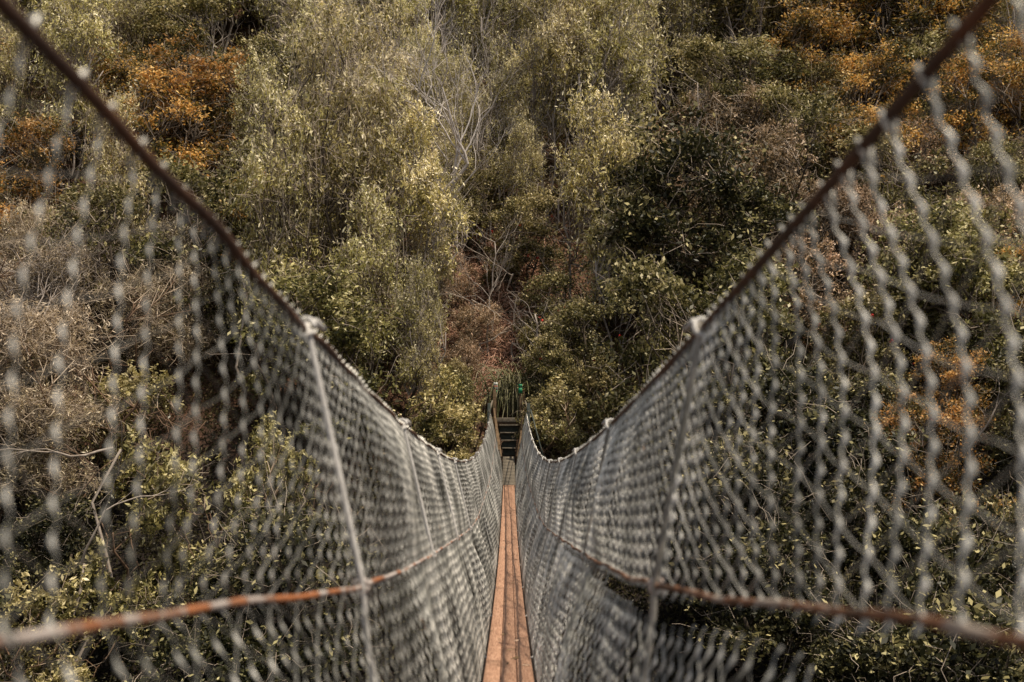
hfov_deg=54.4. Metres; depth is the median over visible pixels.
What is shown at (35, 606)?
glossy leaved shrub
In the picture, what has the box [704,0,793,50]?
evergreen tree
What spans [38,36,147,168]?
leafy tree
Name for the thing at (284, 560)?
shrub
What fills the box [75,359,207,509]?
glossy leaved shrub
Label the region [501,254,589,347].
evergreen tree
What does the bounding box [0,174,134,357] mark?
wispy shrub
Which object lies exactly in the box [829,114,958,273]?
evergreen tree
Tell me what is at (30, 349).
wispy shrub
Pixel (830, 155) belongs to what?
evergreen tree
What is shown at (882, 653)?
evergreen tree
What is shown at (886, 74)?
orange leaved tree
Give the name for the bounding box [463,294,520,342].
dead branch
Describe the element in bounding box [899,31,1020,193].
orange leaved tree
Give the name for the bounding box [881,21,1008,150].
tree
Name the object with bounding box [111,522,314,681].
shrub
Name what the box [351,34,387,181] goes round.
leafy tree
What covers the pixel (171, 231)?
wispy shrub
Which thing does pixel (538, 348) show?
evergreen tree
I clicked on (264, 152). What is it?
slim tree
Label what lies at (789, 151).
brown tipped shrub
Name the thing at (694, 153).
evergreen tree
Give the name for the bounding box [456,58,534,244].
leafy tree
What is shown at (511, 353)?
dead branch
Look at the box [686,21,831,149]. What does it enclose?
evergreen tree
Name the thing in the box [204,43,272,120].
orange leaved tree
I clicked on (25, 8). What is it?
orange leaved tree
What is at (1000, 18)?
orange leaved tree
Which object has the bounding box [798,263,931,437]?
evergreen tree
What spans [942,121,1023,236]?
evergreen tree
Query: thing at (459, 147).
bare tree
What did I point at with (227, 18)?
leafy tree
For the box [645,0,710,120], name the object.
leafy tree
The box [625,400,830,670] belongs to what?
evergreen tree
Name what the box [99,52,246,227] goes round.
orange leaved tree
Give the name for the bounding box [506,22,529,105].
slim tree
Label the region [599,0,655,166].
leafy tree
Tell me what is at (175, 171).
evergreen tree
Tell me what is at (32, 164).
orange leaved tree
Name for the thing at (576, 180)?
leafy tree
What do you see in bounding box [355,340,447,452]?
bare tree
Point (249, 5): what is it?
leafy tree
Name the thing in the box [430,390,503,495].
glossy leaved shrub
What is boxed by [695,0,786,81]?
leafy tree
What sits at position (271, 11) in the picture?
leafy tree
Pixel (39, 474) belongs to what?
wispy shrub
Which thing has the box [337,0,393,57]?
leafy tree
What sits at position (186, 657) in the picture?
shrub
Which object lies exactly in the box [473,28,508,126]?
slim tree
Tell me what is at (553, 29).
leafy tree
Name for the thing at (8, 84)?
leafy tree
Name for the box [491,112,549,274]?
leafy tree
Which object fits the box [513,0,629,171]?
leafy tree
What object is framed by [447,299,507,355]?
brown tipped shrub
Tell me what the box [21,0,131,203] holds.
leafy tree
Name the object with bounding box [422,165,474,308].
leafy tree
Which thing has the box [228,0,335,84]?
leafy tree
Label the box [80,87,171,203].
orange leaved tree
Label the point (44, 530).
shrub
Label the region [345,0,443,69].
leafy tree
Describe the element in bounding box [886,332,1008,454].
orange leaved tree
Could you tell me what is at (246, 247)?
evergreen tree
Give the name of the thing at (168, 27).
leafy tree
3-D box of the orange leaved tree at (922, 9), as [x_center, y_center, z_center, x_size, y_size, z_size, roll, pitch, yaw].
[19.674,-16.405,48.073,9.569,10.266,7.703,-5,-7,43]
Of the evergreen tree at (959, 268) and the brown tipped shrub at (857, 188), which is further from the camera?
the brown tipped shrub at (857, 188)
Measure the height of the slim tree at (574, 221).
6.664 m
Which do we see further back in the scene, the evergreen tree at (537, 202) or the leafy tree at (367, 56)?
the leafy tree at (367, 56)
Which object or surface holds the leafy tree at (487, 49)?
on the ground
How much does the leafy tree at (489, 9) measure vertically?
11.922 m
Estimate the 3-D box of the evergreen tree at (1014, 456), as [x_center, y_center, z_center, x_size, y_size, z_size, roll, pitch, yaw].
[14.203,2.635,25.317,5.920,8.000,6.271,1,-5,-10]
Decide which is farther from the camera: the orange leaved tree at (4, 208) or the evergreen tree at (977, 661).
the orange leaved tree at (4, 208)
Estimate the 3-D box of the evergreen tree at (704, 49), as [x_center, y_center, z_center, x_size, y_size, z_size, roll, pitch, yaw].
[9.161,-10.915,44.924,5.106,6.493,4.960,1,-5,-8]
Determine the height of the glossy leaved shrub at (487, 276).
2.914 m
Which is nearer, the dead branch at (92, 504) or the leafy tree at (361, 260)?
the dead branch at (92, 504)
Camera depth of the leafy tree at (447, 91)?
41.24 m
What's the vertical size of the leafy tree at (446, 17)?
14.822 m
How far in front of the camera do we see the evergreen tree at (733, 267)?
29.89 m
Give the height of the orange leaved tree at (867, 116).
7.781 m
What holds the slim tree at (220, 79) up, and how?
on the ground
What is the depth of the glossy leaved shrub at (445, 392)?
28.95 m
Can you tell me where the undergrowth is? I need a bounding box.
[0,0,1023,681]
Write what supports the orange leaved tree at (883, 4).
on the ground
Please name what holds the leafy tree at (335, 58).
on the ground
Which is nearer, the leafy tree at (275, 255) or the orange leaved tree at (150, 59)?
the leafy tree at (275, 255)
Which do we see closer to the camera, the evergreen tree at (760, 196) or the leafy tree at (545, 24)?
the evergreen tree at (760, 196)
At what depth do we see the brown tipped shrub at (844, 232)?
35.50 m
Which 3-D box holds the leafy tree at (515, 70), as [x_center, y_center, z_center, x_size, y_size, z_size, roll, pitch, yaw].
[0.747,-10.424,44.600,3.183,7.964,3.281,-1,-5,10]
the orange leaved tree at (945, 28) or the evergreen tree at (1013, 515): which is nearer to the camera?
the evergreen tree at (1013, 515)
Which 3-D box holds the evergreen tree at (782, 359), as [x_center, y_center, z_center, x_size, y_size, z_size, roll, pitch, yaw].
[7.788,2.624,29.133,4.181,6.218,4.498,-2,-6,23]
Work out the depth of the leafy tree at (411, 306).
30.40 m
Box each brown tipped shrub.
[412,248,480,318]
[437,333,490,380]
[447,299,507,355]
[588,184,718,294]
[631,129,706,191]
[640,289,740,365]
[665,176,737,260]
[667,77,784,177]
[692,111,859,250]
[739,226,885,366]
[774,178,894,307]
[789,176,872,253]
[789,177,924,297]
[803,100,924,181]
[887,115,970,201]
[938,180,1023,266]
[1004,134,1023,190]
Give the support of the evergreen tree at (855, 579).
on the ground
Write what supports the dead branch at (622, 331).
on the ground
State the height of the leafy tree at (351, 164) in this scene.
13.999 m
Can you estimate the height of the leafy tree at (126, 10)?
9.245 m
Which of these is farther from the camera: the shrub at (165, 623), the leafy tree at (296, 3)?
the leafy tree at (296, 3)
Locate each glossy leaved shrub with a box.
[0,541,118,681]
[0,610,33,681]
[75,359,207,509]
[75,411,224,671]
[212,410,333,556]
[395,363,486,476]
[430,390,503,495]
[433,355,486,419]
[475,229,523,289]
[515,321,541,363]
[515,374,611,473]
[538,418,587,481]
[562,356,624,445]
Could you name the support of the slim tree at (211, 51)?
on the ground
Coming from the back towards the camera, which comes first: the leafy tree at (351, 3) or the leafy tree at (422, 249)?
the leafy tree at (351, 3)
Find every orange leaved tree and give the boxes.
[0,27,49,140]
[0,106,84,230]
[0,155,24,282]
[1,0,44,45]
[30,23,132,131]
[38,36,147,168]
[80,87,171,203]
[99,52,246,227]
[119,23,266,197]
[119,36,221,142]
[180,0,245,28]
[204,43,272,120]
[748,0,897,81]
[754,0,901,96]
[758,0,854,67]
[812,87,933,260]
[826,21,950,170]
[834,0,887,60]
[838,0,962,104]
[842,0,1013,68]
[843,1,974,55]
[865,0,1019,96]
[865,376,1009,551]
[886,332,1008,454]
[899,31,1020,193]
[937,482,1023,625]
[950,26,1023,125]
[955,34,1023,161]
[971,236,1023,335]
[978,0,1023,61]
[999,44,1023,150]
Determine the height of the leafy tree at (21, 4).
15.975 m
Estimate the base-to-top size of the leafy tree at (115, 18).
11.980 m
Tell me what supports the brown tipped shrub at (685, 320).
on the ground
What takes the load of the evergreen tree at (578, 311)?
on the ground
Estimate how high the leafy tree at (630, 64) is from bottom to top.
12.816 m
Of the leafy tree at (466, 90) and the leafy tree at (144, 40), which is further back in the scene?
the leafy tree at (144, 40)
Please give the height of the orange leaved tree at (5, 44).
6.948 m
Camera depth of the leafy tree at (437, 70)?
42.67 m
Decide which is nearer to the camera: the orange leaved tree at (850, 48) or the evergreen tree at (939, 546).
the evergreen tree at (939, 546)
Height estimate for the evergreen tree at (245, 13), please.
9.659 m
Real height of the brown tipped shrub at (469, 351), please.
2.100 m
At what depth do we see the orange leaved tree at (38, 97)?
46.10 m
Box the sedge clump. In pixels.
[473,355,608,434]
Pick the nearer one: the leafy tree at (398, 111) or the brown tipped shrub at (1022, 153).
the leafy tree at (398, 111)
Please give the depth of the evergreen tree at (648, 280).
28.48 m
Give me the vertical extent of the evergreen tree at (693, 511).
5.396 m
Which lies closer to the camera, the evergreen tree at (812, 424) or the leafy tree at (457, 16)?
the evergreen tree at (812, 424)
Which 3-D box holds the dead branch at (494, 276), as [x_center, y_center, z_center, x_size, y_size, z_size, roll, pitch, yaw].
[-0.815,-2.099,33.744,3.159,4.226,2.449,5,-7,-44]
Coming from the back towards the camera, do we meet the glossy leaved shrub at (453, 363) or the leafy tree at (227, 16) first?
the leafy tree at (227, 16)
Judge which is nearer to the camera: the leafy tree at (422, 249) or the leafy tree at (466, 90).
the leafy tree at (422, 249)
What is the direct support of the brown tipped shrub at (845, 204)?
on the ground
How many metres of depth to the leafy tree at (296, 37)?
41.91 m
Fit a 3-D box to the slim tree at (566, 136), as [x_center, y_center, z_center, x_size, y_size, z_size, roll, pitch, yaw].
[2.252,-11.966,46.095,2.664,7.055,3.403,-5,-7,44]
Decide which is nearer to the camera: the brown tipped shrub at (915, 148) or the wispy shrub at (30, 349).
the wispy shrub at (30, 349)
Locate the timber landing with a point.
(506, 425)
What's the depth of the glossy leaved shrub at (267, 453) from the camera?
26.16 m
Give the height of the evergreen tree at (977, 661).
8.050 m
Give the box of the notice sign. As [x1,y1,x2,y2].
[518,384,521,417]
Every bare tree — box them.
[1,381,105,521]
[332,0,542,289]
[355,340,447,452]
[864,10,966,154]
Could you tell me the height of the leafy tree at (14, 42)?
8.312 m
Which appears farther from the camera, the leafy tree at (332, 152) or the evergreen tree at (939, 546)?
the leafy tree at (332, 152)
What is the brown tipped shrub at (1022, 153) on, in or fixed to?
on the ground
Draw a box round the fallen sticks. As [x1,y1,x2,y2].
[357,202,620,413]
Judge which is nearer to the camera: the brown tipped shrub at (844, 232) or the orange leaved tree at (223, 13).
the brown tipped shrub at (844, 232)
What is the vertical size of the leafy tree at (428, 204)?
10.273 m
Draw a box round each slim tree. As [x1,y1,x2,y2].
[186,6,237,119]
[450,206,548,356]
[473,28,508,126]
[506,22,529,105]
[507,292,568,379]
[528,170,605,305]
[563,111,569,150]
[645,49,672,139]
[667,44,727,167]
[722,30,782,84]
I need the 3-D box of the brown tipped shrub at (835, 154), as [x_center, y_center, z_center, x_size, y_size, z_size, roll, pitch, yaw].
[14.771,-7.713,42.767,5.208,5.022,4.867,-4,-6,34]
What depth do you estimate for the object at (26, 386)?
27.00 m
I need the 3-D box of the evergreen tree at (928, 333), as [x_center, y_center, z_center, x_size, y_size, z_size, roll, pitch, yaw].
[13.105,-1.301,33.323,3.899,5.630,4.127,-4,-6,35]
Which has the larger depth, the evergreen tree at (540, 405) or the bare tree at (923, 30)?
the bare tree at (923, 30)
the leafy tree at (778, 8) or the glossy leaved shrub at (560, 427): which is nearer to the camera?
the glossy leaved shrub at (560, 427)
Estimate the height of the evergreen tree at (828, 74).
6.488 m
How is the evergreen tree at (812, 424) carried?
on the ground
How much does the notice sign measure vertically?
1.721 m
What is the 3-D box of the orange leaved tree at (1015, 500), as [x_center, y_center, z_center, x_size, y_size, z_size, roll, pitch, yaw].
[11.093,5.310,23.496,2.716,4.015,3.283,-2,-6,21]
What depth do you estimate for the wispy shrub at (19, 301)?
31.68 m
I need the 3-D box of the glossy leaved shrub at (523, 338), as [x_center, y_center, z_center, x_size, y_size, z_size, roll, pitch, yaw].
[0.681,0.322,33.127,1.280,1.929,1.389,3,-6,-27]
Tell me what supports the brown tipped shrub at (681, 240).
on the ground
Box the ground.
[0,1,1023,681]
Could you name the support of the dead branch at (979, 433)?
on the ground
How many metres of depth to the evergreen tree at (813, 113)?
40.45 m
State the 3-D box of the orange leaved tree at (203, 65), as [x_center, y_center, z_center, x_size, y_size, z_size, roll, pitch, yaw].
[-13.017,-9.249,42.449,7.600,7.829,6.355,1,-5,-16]
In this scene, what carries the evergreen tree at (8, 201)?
on the ground
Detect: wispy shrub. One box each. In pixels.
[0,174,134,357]
[0,181,64,321]
[0,212,129,374]
[0,246,78,390]
[0,262,149,521]
[0,361,119,557]
[71,226,238,417]
[105,207,221,342]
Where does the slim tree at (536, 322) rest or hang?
on the ground
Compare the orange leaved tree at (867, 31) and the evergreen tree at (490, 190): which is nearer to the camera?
the evergreen tree at (490, 190)
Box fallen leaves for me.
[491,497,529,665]
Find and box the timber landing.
[487,389,543,507]
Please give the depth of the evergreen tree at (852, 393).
28.12 m
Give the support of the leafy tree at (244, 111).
on the ground
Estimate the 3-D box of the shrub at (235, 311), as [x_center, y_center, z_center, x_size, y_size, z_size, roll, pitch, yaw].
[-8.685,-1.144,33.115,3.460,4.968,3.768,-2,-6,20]
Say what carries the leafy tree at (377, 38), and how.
on the ground
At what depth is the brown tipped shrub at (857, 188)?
37.34 m
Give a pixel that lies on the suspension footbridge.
(448, 550)
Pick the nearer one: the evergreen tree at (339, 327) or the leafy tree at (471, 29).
the evergreen tree at (339, 327)
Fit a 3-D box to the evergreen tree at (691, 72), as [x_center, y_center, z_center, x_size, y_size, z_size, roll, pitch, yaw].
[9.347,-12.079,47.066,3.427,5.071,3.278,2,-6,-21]
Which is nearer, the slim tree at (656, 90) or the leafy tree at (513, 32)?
the slim tree at (656, 90)
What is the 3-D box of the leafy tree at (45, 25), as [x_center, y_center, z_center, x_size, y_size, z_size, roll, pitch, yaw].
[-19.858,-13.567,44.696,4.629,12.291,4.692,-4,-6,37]
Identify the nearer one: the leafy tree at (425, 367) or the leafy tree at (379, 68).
the leafy tree at (425, 367)
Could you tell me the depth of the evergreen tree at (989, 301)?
34.81 m
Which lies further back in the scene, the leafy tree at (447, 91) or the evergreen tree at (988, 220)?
the leafy tree at (447, 91)
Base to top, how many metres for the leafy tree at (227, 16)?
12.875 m
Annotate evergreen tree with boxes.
[0,167,35,239]
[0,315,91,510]
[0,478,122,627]
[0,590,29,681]
[8,156,170,368]
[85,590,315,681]
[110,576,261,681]
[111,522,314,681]
[117,149,279,361]
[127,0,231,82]
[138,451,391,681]
[181,162,330,310]
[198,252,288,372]
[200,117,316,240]
[206,20,298,145]
[206,225,416,466]
[239,0,260,22]
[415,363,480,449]
[450,166,512,265]
[476,178,572,303]
[480,137,525,202]
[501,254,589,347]
[508,319,587,416]
[511,385,568,456]
[529,280,630,387]
[573,80,777,302]
[574,244,772,514]
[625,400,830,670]
[638,0,755,94]
[644,231,819,438]
[651,408,774,586]
[658,33,761,135]
[661,0,752,49]
[673,41,740,118]
[677,491,887,681]
[684,147,845,378]
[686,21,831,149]
[692,345,941,569]
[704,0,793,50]
[717,335,839,505]
[747,76,855,195]
[766,91,854,184]
[781,432,931,681]
[785,591,982,681]
[786,46,867,156]
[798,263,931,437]
[805,518,1023,681]
[823,348,979,507]
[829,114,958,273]
[835,234,957,370]
[842,463,1023,681]
[843,158,1023,391]
[876,167,1023,396]
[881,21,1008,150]
[923,237,1001,331]
[931,472,1023,673]
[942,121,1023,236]
[970,258,1023,406]
[972,297,1023,505]
[984,354,1023,472]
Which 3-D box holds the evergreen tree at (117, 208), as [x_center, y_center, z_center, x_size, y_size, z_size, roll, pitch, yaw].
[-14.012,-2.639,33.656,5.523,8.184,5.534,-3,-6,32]
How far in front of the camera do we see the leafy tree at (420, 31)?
45.17 m
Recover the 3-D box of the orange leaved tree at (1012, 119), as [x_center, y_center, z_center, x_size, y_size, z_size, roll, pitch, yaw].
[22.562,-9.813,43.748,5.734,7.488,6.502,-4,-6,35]
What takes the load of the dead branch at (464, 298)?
on the ground
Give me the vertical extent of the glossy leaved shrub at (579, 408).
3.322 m
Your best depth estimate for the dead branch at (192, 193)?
34.23 m
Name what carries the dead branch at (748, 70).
on the ground
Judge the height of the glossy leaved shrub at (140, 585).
6.295 m
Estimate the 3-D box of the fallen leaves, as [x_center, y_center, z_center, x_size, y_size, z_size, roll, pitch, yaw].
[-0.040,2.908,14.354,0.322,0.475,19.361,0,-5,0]
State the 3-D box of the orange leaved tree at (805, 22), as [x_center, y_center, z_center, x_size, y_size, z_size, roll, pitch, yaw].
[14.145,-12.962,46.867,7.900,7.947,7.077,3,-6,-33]
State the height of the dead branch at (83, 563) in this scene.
7.420 m
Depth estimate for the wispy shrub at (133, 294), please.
31.10 m
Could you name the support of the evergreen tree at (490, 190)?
on the ground
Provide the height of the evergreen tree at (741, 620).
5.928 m
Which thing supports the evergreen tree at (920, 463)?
on the ground
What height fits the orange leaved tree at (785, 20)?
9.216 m
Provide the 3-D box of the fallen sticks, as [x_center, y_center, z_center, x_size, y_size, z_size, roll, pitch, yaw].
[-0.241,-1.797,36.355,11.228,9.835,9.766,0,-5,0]
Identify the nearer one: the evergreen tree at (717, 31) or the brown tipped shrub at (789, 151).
the brown tipped shrub at (789, 151)
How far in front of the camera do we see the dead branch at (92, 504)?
23.51 m
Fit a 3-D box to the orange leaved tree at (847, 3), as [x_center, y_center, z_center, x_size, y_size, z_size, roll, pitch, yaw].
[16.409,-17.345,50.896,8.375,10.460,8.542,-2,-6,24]
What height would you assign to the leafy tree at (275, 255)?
11.913 m
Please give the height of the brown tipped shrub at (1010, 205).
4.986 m
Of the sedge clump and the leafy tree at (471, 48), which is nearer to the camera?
the sedge clump
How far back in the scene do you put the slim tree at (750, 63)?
44.78 m
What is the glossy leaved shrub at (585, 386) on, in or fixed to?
on the ground
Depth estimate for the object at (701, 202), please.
38.37 m
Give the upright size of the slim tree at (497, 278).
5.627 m
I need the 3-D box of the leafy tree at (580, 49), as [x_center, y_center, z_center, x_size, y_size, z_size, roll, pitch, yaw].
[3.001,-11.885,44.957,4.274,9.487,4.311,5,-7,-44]
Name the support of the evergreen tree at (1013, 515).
on the ground
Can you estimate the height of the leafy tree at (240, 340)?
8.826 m
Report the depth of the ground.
28.75 m
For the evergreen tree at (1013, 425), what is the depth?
27.99 m
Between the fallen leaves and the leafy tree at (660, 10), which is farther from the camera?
the leafy tree at (660, 10)
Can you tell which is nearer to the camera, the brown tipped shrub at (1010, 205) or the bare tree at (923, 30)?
the brown tipped shrub at (1010, 205)
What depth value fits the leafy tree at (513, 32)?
54.07 m
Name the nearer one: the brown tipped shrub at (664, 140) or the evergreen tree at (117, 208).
the evergreen tree at (117, 208)
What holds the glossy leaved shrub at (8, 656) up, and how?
on the ground
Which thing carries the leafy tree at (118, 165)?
on the ground
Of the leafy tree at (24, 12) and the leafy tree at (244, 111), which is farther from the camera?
the leafy tree at (24, 12)
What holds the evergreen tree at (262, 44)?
on the ground
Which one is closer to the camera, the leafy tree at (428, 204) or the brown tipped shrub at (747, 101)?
the leafy tree at (428, 204)
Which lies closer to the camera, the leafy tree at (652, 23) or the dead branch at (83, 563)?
the dead branch at (83, 563)
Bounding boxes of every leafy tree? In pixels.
[0,0,30,98]
[0,19,52,183]
[0,69,27,121]
[6,0,50,91]
[14,0,55,30]
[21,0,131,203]
[22,0,120,161]
[67,75,161,287]
[78,0,142,79]
[96,0,158,104]
[121,0,194,56]
[147,0,250,87]
[191,0,256,50]
[211,64,343,430]
[226,43,287,173]
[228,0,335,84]
[234,0,283,40]
[242,0,325,74]
[251,0,425,371]
[255,1,281,38]
[264,0,368,231]
[270,91,381,310]
[272,0,350,83]
[273,0,342,162]
[319,173,422,434]
[322,0,440,250]
[333,0,375,36]
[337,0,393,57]
[339,32,409,219]
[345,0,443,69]
[346,90,494,380]
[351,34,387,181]
[354,57,423,296]
[379,0,478,114]
[382,0,451,156]
[387,249,452,442]
[396,213,456,370]
[399,310,445,435]
[403,31,463,152]
[414,0,485,147]
[415,104,477,241]
[420,0,507,109]
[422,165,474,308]
[435,40,489,195]
[440,68,476,183]
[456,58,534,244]
[457,1,488,77]
[463,0,536,135]
[480,0,503,77]
[491,0,549,80]
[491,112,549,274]
[499,0,608,229]
[499,26,551,175]
[504,0,553,116]
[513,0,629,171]
[526,0,595,131]
[529,0,609,157]
[545,66,647,344]
[566,0,682,210]
[576,175,665,373]
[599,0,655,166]
[613,0,685,151]
[643,1,691,45]
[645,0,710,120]
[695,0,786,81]
[736,0,830,58]
[972,0,1023,61]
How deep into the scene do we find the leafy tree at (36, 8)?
50.50 m
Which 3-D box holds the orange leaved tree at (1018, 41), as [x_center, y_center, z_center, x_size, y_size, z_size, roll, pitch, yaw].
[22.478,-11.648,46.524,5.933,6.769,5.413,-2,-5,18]
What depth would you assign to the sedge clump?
31.16 m
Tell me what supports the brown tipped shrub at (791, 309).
on the ground
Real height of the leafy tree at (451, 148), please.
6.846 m
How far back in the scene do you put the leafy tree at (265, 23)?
55.24 m
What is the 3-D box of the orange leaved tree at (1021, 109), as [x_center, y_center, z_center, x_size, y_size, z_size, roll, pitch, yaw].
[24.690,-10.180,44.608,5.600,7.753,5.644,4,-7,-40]
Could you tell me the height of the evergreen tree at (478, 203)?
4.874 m
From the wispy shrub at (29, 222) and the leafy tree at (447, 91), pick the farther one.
the leafy tree at (447, 91)
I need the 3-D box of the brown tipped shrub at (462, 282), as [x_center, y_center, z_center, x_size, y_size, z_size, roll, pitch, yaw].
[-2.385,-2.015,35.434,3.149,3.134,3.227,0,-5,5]
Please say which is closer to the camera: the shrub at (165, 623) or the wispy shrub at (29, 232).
the shrub at (165, 623)
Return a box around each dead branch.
[0,435,121,665]
[69,384,219,667]
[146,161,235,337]
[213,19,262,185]
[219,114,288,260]
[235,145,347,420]
[440,253,493,333]
[445,220,516,339]
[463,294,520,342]
[478,317,543,360]
[510,343,566,361]
[600,300,656,392]
[737,58,758,87]
[956,309,1023,493]
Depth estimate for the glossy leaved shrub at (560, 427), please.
28.80 m
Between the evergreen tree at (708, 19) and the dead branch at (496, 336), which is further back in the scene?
the evergreen tree at (708, 19)
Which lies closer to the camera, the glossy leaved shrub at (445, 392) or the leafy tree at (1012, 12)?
the glossy leaved shrub at (445, 392)
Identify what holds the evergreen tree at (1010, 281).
on the ground
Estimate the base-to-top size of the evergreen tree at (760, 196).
8.806 m
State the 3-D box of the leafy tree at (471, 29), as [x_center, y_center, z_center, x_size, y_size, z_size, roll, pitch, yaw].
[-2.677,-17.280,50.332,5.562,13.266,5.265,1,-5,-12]
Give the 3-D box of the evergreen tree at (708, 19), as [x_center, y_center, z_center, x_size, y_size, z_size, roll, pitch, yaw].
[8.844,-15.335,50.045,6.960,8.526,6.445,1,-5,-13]
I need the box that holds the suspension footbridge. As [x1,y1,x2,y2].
[0,0,1023,681]
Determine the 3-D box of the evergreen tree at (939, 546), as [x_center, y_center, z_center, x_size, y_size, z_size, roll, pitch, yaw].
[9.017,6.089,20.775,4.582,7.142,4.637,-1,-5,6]
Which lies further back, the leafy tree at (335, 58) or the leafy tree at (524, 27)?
the leafy tree at (524, 27)
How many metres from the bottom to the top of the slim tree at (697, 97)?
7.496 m
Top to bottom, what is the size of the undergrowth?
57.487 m
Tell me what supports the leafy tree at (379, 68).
on the ground

